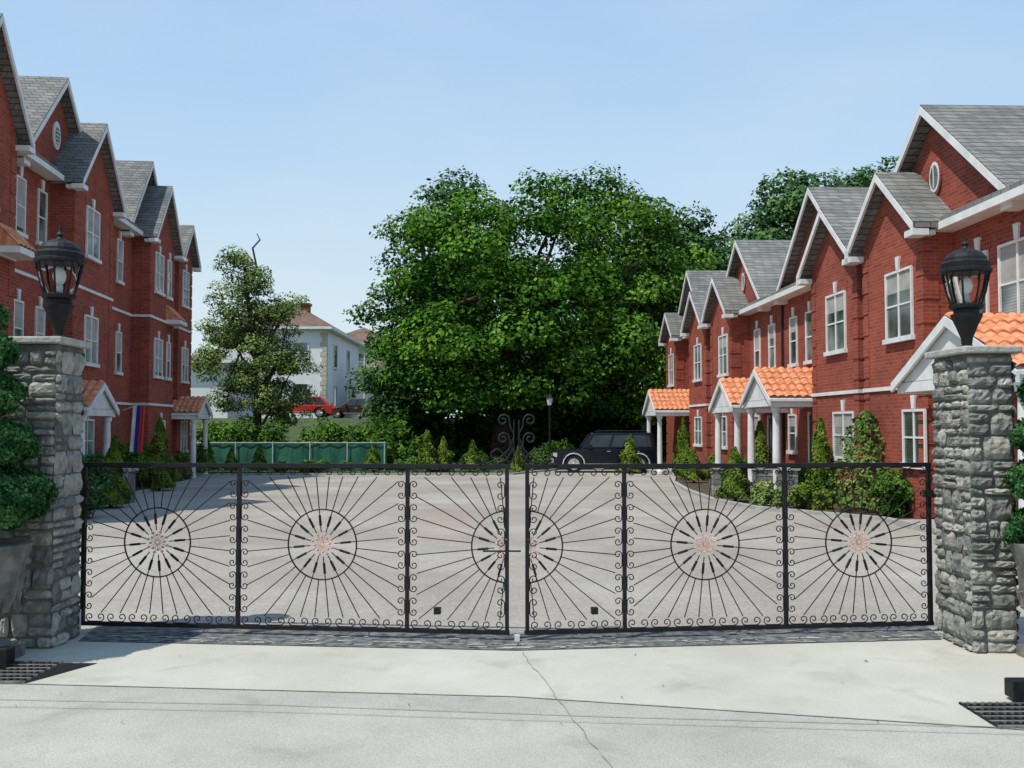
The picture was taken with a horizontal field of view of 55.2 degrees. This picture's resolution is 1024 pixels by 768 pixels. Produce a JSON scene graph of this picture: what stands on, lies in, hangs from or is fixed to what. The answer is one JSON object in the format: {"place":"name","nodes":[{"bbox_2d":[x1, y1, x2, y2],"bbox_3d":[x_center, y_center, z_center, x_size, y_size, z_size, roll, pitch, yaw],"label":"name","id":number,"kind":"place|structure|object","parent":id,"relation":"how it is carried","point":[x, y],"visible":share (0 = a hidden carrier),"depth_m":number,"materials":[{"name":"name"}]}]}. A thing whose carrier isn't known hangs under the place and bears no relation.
{"place":"outdoors","nodes":[
{"label":"outdoors","id":0,"kind":"place"},
{"bbox_2d":[31,418,987,727],"bbox_3d":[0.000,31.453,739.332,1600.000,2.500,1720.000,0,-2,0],"label":"ground","id":1,"kind":"structure","parent":0,"point":[293,434],"depth_m":54.22,"materials":[{"name":"green plant"}]},
{"bbox_2d":[0,73,16,335],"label":"brick walls","id":2,"kind":"structure","parent":1,"relation":"on","point":[8,162],"depth_m":21.59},
{"bbox_2d":[0,13,30,145],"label":"shingle roof","id":3,"kind":"structure","parent":2,"relation":"on","point":[9,83],"depth_m":21.56,"materials":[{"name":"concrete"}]},
{"bbox_2d":[0,15,35,261],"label":"white trim","id":4,"kind":"structure","parent":2,"relation":"attached to","point":[11,249],"depth_m":21.34,"materials":[{"name":"paint"}]},
{"bbox_2d":[0,222,35,250],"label":"tile roof","id":5,"kind":"structure","parent":2,"relation":"attached to","point":[16,236],"depth_m":21.47,"materials":[{"name":"tile"}]},
{"bbox_2d":[13,100,113,456],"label":"brick walls","id":6,"kind":"structure","parent":1,"relation":"on","point":[67,209],"depth_m":26.34,"materials":[{"name":"brick"}]},
{"bbox_2d":[12,166,101,460],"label":"windows","id":7,"kind":"structure","parent":6,"relation":"attached to","point":[92,253],"depth_m":25.38,"materials":[{"name":"white glass"}]},
{"bbox_2d":[16,75,123,211],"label":"shingle roof","id":8,"kind":"structure","parent":6,"relation":"on","point":[77,151],"depth_m":26.21,"materials":[{"name":"stone"}]},
{"bbox_2d":[15,78,126,461],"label":"white trim","id":9,"kind":"structure","parent":6,"relation":"attached to","point":[103,405],"depth_m":25.68,"materials":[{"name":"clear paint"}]},
{"bbox_2d":[124,402,144,451],"bbox_3d":[-10.367,1.179,26.838,0.614,1.364,0.095,0,-2,3],"label":"hanging flag","id":10,"kind":"object","parent":9,"relation":"hanging from","point":[136,446],"visible":1,"depth_m":26.84,"materials":[{"name":"fabric"}]},
{"bbox_2d":[82,380,117,405],"bbox_3d":[-11.118,1.564,25.088,1.950,3.350,2.500,0,-2,-6],"label":"porch","id":11,"kind":"object","parent":1,"relation":"on","point":[92,388],"visible":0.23,"depth_m":24.70,"materials":[{"name":"tile"}]},
{"bbox_2d":[99,447,131,507],"bbox_3d":[-8.950,2.122,21.749,0.964,1.438,1.025,0,-2,0],"label":"arborvitae shrub","id":12,"kind":"object","parent":1,"relation":"on","point":[120,484],"visible":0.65,"depth_m":21.59,"materials":[{"name":"green plant"}]},
{"bbox_2d":[110,212,174,482],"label":"brick walls","id":13,"kind":"structure","parent":1,"relation":"on","point":[136,382],"depth_m":33.17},
{"bbox_2d":[114,231,172,428],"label":"windows","id":14,"kind":"structure","parent":13,"relation":"attached to","point":[158,341],"depth_m":34.23,"materials":[{"name":"clear glass"}]},
{"bbox_2d":[116,160,181,255],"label":"shingle roof","id":15,"kind":"structure","parent":13,"relation":"on","point":[133,176],"depth_m":34.09,"materials":[{"name":"tile"}]},
{"bbox_2d":[112,162,186,406],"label":"white trim","id":16,"kind":"structure","parent":13,"relation":"attached to","point":[173,320],"depth_m":33.58,"materials":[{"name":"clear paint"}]},
{"bbox_2d":[172,248,192,472],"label":"brick walls","id":17,"kind":"structure","parent":1,"relation":"on","point":[180,336],"depth_m":37.62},
{"bbox_2d":[180,264,190,449],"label":"windows","id":18,"kind":"structure","parent":17,"relation":"attached to","point":[184,354],"depth_m":38.28,"materials":[{"name":"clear glass"}]},
{"bbox_2d":[180,225,199,267],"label":"shingle roof","id":19,"kind":"structure","parent":17,"relation":"on","point":[186,231],"depth_m":38.42,"materials":[{"name":"tile"}]},
{"bbox_2d":[171,227,212,477],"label":"white trim","id":20,"kind":"structure","parent":17,"relation":"attached to","point":[205,413],"depth_m":37.28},
{"bbox_2d":[171,396,212,477],"bbox_3d":[-12.355,2.173,37.411,1.950,3.451,2.500,0,-2,-6],"label":"porch","id":21,"kind":"object","parent":1,"relation":"on","point":[187,403],"visible":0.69,"depth_m":36.86,"materials":[{"name":"tile"}]},
{"bbox_2d":[190,355,261,417],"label":"white garage","id":22,"kind":"structure","parent":1,"relation":"on","point":[199,388],"depth_m":62.05,"materials":[{"name":"paint"}]},
{"bbox_2d":[191,234,322,443],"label":"locust tree","id":23,"kind":"object","parent":1,"relation":"on","point":[240,330],"visible":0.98,"depth_m":46.45,"materials":[{"name":"green plant"}]},
{"bbox_2d":[189,441,386,470],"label":"green fence","id":24,"kind":"object","parent":1,"relation":"on","point":[326,452],"visible":0.39,"depth_m":43.71,"materials":[{"name":"fabric"}]},
{"bbox_2d":[226,329,358,417],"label":"walls","id":25,"kind":"structure","parent":1,"relation":"on","point":[335,377],"depth_m":80.71,"materials":[{"name":"white paint"}]},
{"bbox_2d":[220,301,364,346],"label":"roof","id":26,"kind":"structure","parent":25,"relation":"on","point":[310,320],"depth_m":81.11,"materials":[{"name":"brown tile"}]},
{"bbox_2d":[262,332,349,417],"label":"windows","id":27,"kind":"structure","parent":25,"relation":"attached to","point":[324,372],"depth_m":80.17,"materials":[{"name":"clear glass"}]},
{"bbox_2d":[190,414,422,463],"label":"hedge","id":28,"kind":"object","parent":1,"relation":"on","point":[389,434],"visible":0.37,"depth_m":45.31,"materials":[{"name":"green plant"}]},
{"bbox_2d":[281,396,337,417],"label":"parked car","id":29,"kind":"object","parent":1,"relation":"on","point":[327,405],"visible":0.54,"depth_m":63.15,"materials":[{"name":"red paint"}]},
{"bbox_2d":[270,456,355,472],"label":"shrub","id":30,"kind":"object","parent":1,"relation":"on","point":[279,460],"visible":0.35,"depth_m":42.34,"materials":[{"name":"green plant"}]},
{"bbox_2d":[328,399,374,417],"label":"parked car","id":31,"kind":"object","parent":1,"relation":"on","point":[349,406],"visible":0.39,"depth_m":68.17,"materials":[{"name":"paint"}]},
{"bbox_2d":[363,443,384,471],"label":"arborvitae shrub","id":32,"kind":"object","parent":1,"relation":"on","point":[374,456],"visible":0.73,"depth_m":42.26,"materials":[{"name":"green plant"}]},
{"bbox_2d":[341,165,497,427],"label":"maple tree","id":33,"kind":"object","parent":1,"relation":"on","point":[371,411],"visible":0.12,"depth_m":55.78,"materials":[{"name":"green plant"}]},
{"bbox_2d":[410,429,440,470],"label":"arborvitae shrub","id":34,"kind":"object","parent":1,"relation":"on","point":[426,455],"visible":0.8,"depth_m":42.51,"materials":[{"name":"green plant"}]},
{"bbox_2d":[398,449,488,471],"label":"shrub","id":35,"kind":"object","parent":1,"relation":"on","point":[411,458],"visible":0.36,"depth_m":43.18,"materials":[{"name":"green plant"}]},
{"bbox_2d":[434,436,453,471],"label":"arborvitae shrub","id":36,"kind":"object","parent":1,"relation":"on","point":[444,455],"visible":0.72,"depth_m":42.64,"materials":[{"name":"green plant"}]},
{"bbox_2d":[460,439,482,471],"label":"arborvitae shrub","id":37,"kind":"object","parent":1,"relation":"on","point":[471,455],"visible":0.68,"depth_m":42.13,"materials":[{"name":"green plant"}]},
{"bbox_2d":[360,166,656,458],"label":"maple tree","id":38,"kind":"object","parent":1,"relation":"on","point":[514,286],"visible":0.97,"depth_m":48.87,"materials":[{"name":"green plant"}]},
{"bbox_2d":[135,469,895,523],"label":"courtyard kerb","id":39,"kind":"structure","parent":1,"relation":"on","point":[756,507],"depth_m":27.28,"materials":[{"name":"concrete"}]},
{"bbox_2d":[372,374,666,460],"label":"undergrowth","id":40,"kind":"object","parent":1,"relation":"on","point":[567,432],"visible":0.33,"depth_m":51.17,"materials":[{"name":"green plant"}]},
{"bbox_2d":[135,474,914,518],"bbox_3d":[-2.250,3.139,29.395,23.100,0.290,29.000,0,-2,0],"label":"planting bed","id":41,"kind":"object","parent":1,"relation":"on","point":[704,486],"visible":0.12,"depth_m":27.91,"materials":[{"name":"plant"}]},
{"bbox_2d":[81,450,108,506],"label":"shrub","id":42,"kind":"object","parent":41,"relation":"on","point":[98,470],"visible":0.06,"depth_m":20.67,"materials":[{"name":"green plant"}]},
{"bbox_2d":[80,468,111,517],"bbox_3d":[-8.745,2.218,18.376,1.819,1.334,2.400,0,-2,0],"label":"shrub","id":43,"kind":"object","parent":41,"relation":"on","point":[96,498],"visible":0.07,"depth_m":19.03,"materials":[{"name":"green plant"}]},
{"bbox_2d":[109,434,126,467],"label":"arborvitae shrub","id":44,"kind":"object","parent":41,"relation":"on","point":[116,443],"visible":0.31,"depth_m":24.91,"materials":[{"name":"green plant"}]},
{"bbox_2d":[93,443,143,477],"bbox_3d":[-10.906,2.338,26.913,1.430,1.573,2.516,0,-2,0],"label":"shrub","id":45,"kind":"object","parent":41,"relation":"on","point":[131,458],"visible":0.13,"depth_m":26.82,"materials":[{"name":"green plant"}]},
{"bbox_2d":[138,416,177,490],"bbox_3d":[-10.190,2.057,28.392,1.122,2.247,1.069,0,-2,0],"label":"arborvitae shrub","id":46,"kind":"object","parent":41,"relation":"on","point":[158,442],"visible":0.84,"depth_m":28.16,"materials":[{"name":"green plant"}]},
{"bbox_2d":[137,445,184,483],"bbox_3d":[-11.415,2.588,31.375,1.487,1.491,2.457,0,-2,0],"label":"shrub","id":47,"kind":"object","parent":41,"relation":"on","point":[173,453],"visible":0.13,"depth_m":31.82,"materials":[{"name":"green plant"}]},
{"bbox_2d":[174,443,211,478],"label":"shrub","id":48,"kind":"object","parent":41,"relation":"on","point":[182,452],"visible":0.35,"depth_m":36.20,"materials":[{"name":"green plant"}]},
{"bbox_2d":[617,434,642,472],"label":"arborvitae shrub","id":49,"kind":"object","parent":41,"relation":"on","point":[629,454],"visible":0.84,"depth_m":40.51,"materials":[{"name":"green plant"}]},
{"bbox_2d":[671,417,689,472],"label":"arborvitae shrub","id":50,"kind":"object","parent":41,"relation":"on","point":[683,435],"visible":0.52,"depth_m":39.33,"materials":[{"name":"green plant"}]},
{"bbox_2d":[673,440,691,476],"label":"arborvitae shrub","id":51,"kind":"object","parent":41,"relation":"on","point":[686,450],"visible":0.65,"depth_m":35.80,"materials":[{"name":"green plant"}]},
{"bbox_2d":[680,449,706,482],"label":"arborvitae shrub","id":52,"kind":"object","parent":41,"relation":"on","point":[693,476],"visible":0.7,"depth_m":32.76,"materials":[{"name":"green plant"}]},
{"bbox_2d":[712,446,752,501],"bbox_3d":[5.385,2.219,23.673,1.044,1.442,0.991,0,-2,0],"label":"arborvitae shrub","id":53,"kind":"object","parent":41,"relation":"on","point":[741,486],"visible":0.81,"depth_m":23.53,"materials":[{"name":"green plant"}]},
{"bbox_2d":[746,420,771,476],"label":"arborvitae shrub","id":54,"kind":"object","parent":41,"relation":"on","point":[761,450],"visible":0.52,"depth_m":28.72,"materials":[{"name":"green plant"}]},
{"bbox_2d":[751,468,774,484],"bbox_3d":[6.200,2.512,24.217,0.500,0.910,0.500,0,-2,0],"label":"stone pedestal","id":55,"kind":"object","parent":41,"relation":"on","point":[763,479],"visible":0.38,"depth_m":24.01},
{"bbox_2d":[745,483,781,505],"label":"shrub","id":56,"kind":"object","parent":41,"relation":"on","point":[753,493],"visible":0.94,"depth_m":22.30,"materials":[{"name":"green plant"}]},
{"bbox_2d":[775,468,800,492],"bbox_3d":[6.700,2.491,23.817,0.500,0.910,0.500,0,-2,0],"label":"stone pedestal","id":57,"kind":"object","parent":41,"relation":"on","point":[794,476],"visible":0.39,"depth_m":23.61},
{"bbox_2d":[787,480,838,508],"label":"shrub","id":58,"kind":"object","parent":41,"relation":"on","point":[798,500],"visible":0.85,"depth_m":21.19,"materials":[{"name":"green plant"}]},
{"bbox_2d":[805,417,839,498],"bbox_3d":[7.348,1.843,23.140,0.911,2.137,0.895,0,-2,0],"label":"arborvitae shrub","id":59,"kind":"object","parent":41,"relation":"on","point":[821,449],"visible":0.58,"depth_m":23.02,"materials":[{"name":"green plant"}]},
{"bbox_2d":[825,409,886,509],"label":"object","id":60,"kind":"object","parent":41,"relation":"on","point":[866,420],"visible":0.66,"depth_m":20.53,"materials":[{"name":"green plant"}]},
{"bbox_2d":[859,468,918,518],"bbox_3d":[7.502,2.245,19.385,1.050,1.153,1.459,1,-3,-23],"label":"shrub","id":61,"kind":"object","parent":41,"relation":"on","point":[906,489],"visible":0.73,"depth_m":19.05,"materials":[{"name":"green plant"}]},
{"bbox_2d":[523,442,552,463],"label":"shrub","id":62,"kind":"object","parent":1,"relation":"on","point":[535,453],"visible":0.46,"depth_m":46.44,"materials":[{"name":"green plant"}]},
{"bbox_2d":[519,161,720,431],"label":"linden tree","id":63,"kind":"object","parent":1,"relation":"on","point":[638,211],"visible":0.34,"depth_m":50.48,"materials":[{"name":"green plant"}]},
{"bbox_2d":[589,201,739,327],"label":"linden tree","id":64,"kind":"object","parent":1,"relation":"on","point":[689,235],"visible":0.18,"depth_m":56.77,"materials":[{"name":"green plant"}]},
{"bbox_2d":[642,389,689,474],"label":"porch","id":65,"kind":"object","parent":1,"relation":"on","point":[679,399],"visible":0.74,"depth_m":40.21,"materials":[{"name":"tile"}]},
{"bbox_2d":[666,312,711,477],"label":"brick walls","id":66,"kind":"structure","parent":1,"relation":"on","point":[683,352],"depth_m":38.98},
{"bbox_2d":[642,272,708,473],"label":"white trim","id":67,"kind":"structure","parent":66,"relation":"attached to","point":[649,411],"depth_m":39.55,"materials":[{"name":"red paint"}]},
{"bbox_2d":[667,337,702,446],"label":"windows","id":68,"kind":"structure","parent":66,"relation":"attached to","point":[697,378],"depth_m":38.16,"materials":[{"name":"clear glass"}]},
{"bbox_2d":[660,270,726,342],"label":"shingle roof","id":69,"kind":"structure","parent":66,"relation":"on","point":[699,280],"depth_m":41.30,"materials":[{"name":"tile"}]},
{"bbox_2d":[709,377,781,462],"bbox_3d":[7.032,1.623,29.913,2.050,3.671,2.800,0,-2,-2],"label":"porch","id":70,"kind":"object","parent":1,"relation":"on","point":[734,388],"visible":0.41,"depth_m":29.62,"materials":[{"name":"tile"}]},
{"bbox_2d":[710,259,786,462],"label":"brick walls","id":71,"kind":"structure","parent":1,"relation":"on","point":[739,329],"depth_m":32.84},
{"bbox_2d":[700,241,788,462],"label":"white trim","id":72,"kind":"structure","parent":71,"relation":"attached to","point":[720,404],"depth_m":30.50,"materials":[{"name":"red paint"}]},
{"bbox_2d":[717,315,775,449],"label":"windows","id":73,"kind":"structure","parent":71,"relation":"attached to","point":[723,355],"depth_m":32.12,"materials":[{"name":"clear glass"}]},
{"bbox_2d":[703,240,790,323],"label":"shingle roof","id":74,"kind":"structure","parent":71,"relation":"on","point":[764,261],"depth_m":32.99,"materials":[{"name":"tile"}]},
{"bbox_2d":[745,367,813,462],"bbox_3d":[7.151,1.381,26.122,2.050,3.700,2.800,0,-2,-2],"label":"porch","id":75,"kind":"object","parent":1,"relation":"on","point":[794,382],"visible":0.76,"depth_m":25.62,"materials":[{"name":"tile"}]},
{"bbox_2d":[722,166,848,247],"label":"maple tree","id":76,"kind":"object","parent":1,"relation":"on","point":[781,209],"visible":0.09,"depth_m":63.36,"materials":[{"name":"green plant"}]},
{"bbox_2d":[785,208,864,506],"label":"brick walls","id":77,"kind":"structure","parent":1,"relation":"on","point":[840,372],"depth_m":23.76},
{"bbox_2d":[740,188,862,483],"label":"white trim","id":78,"kind":"structure","parent":77,"relation":"attached to","point":[755,395],"depth_m":25.50,"materials":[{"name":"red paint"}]},
{"bbox_2d":[772,187,868,294],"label":"shingle roof","id":79,"kind":"structure","parent":77,"relation":"on","point":[840,208],"depth_m":25.36,"materials":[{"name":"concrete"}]},
{"bbox_2d":[786,282,854,462],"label":"windows","id":80,"kind":"structure","parent":77,"relation":"attached to","point":[835,322],"depth_m":23.39,"materials":[{"name":"white glass"}]},
{"bbox_2d":[832,155,898,186],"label":"maple tree","id":81,"kind":"object","parent":1,"relation":"on","point":[859,179],"visible":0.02,"depth_m":67.95,"materials":[{"name":"green plant"}]},
{"bbox_2d":[862,126,1023,518],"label":"brick walls","id":82,"kind":"structure","parent":1,"relation":"on","point":[964,181],"depth_m":19.08,"materials":[{"name":"brick"}]},
{"bbox_2d":[844,106,1023,508],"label":"white trim","id":83,"kind":"structure","parent":82,"relation":"attached to","point":[915,375],"depth_m":17.16,"materials":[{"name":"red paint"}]},
{"bbox_2d":[846,105,1023,250],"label":"shingle roof","id":84,"kind":"structure","parent":82,"relation":"on","point":[990,138],"depth_m":18.78,"materials":[{"name":"stone"}]},
{"bbox_2d":[882,222,1023,469],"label":"windows","id":85,"kind":"structure","parent":82,"relation":"attached to","point":[899,308],"depth_m":18.95,"materials":[{"name":"white glass"}]},
{"bbox_2d":[894,312,1023,533],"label":"porch","id":86,"kind":"object","parent":1,"relation":"on","point":[1000,329],"visible":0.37,"depth_m":14.97,"materials":[{"name":"tile"}]},
{"bbox_2d":[934,354,1016,652],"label":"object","id":87,"kind":"object","parent":1,"relation":"on","point":[990,593],"visible":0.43,"depth_m":7.37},
{"bbox_2d":[924,346,1021,358],"bbox_3d":[3.605,-0.245,7.692,0.440,0.055,0.720,0,-2,0],"label":"cap","id":88,"kind":"object","parent":87,"relation":"on","point":[953,352],"visible":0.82,"depth_m":7.33,"materials":[{"name":"stone"}]},
{"bbox_2d":[939,234,992,346],"bbox_3d":[3.585,-0.731,7.737,0.390,0.920,0.390,0,-2,0],"label":"pillar lantern","id":89,"kind":"object","parent":88,"relation":"on","point":[965,271],"visible":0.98,"depth_m":7.64,"materials":[{"name":"black metal"}]},
{"bbox_2d":[0,684,1023,767],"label":"road","id":90,"kind":"structure","parent":0,"point":[42,728],"depth_m":5.37,"materials":[{"name":"concrete"}]},
{"bbox_2d":[0,0,1023,417],"label":"sky","id":91,"kind":"structure","parent":0,"point":[300,126],"materials":[{"name":"blue"}]},
{"bbox_2d":[15,635,1023,729],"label":"driveway apron","id":92,"kind":"object","parent":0,"point":[929,681],"visible":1,"depth_m":6.72,"materials":[{"name":"concrete"}]},
{"bbox_2d":[0,303,60,658],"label":"topiary urn","id":93,"kind":"object","parent":92,"relation":"on","point":[26,493],"visible":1,"depth_m":7.03,"materials":[{"name":"stone"}]},
{"bbox_2d":[0,345,82,647],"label":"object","id":94,"kind":"object","parent":92,"relation":"on","point":[29,349],"visible":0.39,"depth_m":7.53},
{"bbox_2d":[9,336,91,348],"bbox_3d":[-3.710,-0.327,7.770,0.530,0.055,0.570,0,-2,0],"label":"cap","id":95,"kind":"object","parent":94,"relation":"on","point":[49,340],"visible":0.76,"depth_m":7.50,"materials":[{"name":"stone"}]},
{"bbox_2d":[33,224,85,336],"bbox_3d":[-3.600,-0.814,7.790,0.390,0.920,0.390,0,-2,0],"label":"pillar lantern","id":96,"kind":"object","parent":95,"relation":"on","point":[59,262],"visible":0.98,"depth_m":7.69,"materials":[{"name":"black metal"}]},
{"bbox_2d":[0,350,84,648],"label":"stones","id":97,"kind":"object","parent":92,"relation":"on","point":[45,577],"visible":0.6,"depth_m":7.52,"materials":[{"name":"stone"}]},
{"bbox_2d":[0,661,95,683],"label":"drain grate","id":98,"kind":"object","parent":92,"relation":"on","point":[14,672],"visible":0.93,"depth_m":6.76,"materials":[{"name":"black metal"}]},
{"bbox_2d":[0,646,14,668],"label":"ground spotlight","id":99,"kind":"object","parent":98,"relation":"on","point":[7,655],"visible":1,"depth_m":6.80,"materials":[{"name":"black metal"}]},
{"bbox_2d":[79,626,941,649],"bbox_3d":[0.000,2.017,7.818,7.000,0.005,0.910,0,-2,0],"label":"cobble strip","id":100,"kind":"object","parent":92,"relation":"on","point":[373,639],"visible":1,"depth_m":7.80,"materials":[{"name":"stone"}]},
{"bbox_2d":[78,414,936,640],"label":"iron gate","id":101,"kind":"structure","parent":100,"relation":"on","point":[928,493],"depth_m":7.90,"materials":[{"name":"black metal"}]},
{"bbox_2d":[7,651,1017,767],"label":"pavement joint","id":102,"kind":"object","parent":92,"relation":"on","point":[521,713],"visible":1,"depth_m":5.79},
{"bbox_2d":[931,356,1020,652],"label":"stones","id":103,"kind":"object","parent":92,"relation":"on","point":[958,564],"visible":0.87,"depth_m":7.36,"materials":[{"name":"stone"}]},
{"bbox_2d":[959,702,1023,729],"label":"drain grate","id":104,"kind":"object","parent":92,"relation":"on","point":[1003,715],"visible":1,"depth_m":5.75,"materials":[{"name":"black metal"}]},
{"bbox_2d":[1000,378,1023,657],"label":"topiary urn","id":105,"kind":"object","parent":92,"relation":"on","point":[1013,535],"visible":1,"depth_m":7.12,"materials":[{"name":"stone"}]},
{"bbox_2d":[1004,677,1023,702],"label":"ground spotlight","id":106,"kind":"object","parent":92,"relation":"on","point":[1014,688],"visible":1,"depth_m":5.94,"materials":[{"name":"black metal"}]},
{"bbox_2d":[78,470,1023,634],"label":"courtyard paving","id":107,"kind":"structure","parent":0,"point":[424,489],"depth_m":12.80,"materials":[{"name":"concrete"}]},
{"bbox_2d":[550,430,662,472],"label":"parked suv","id":108,"kind":"object","parent":107,"relation":"on","point":[595,447],"visible":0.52,"depth_m":41.33,"materials":[{"name":"black paint"}]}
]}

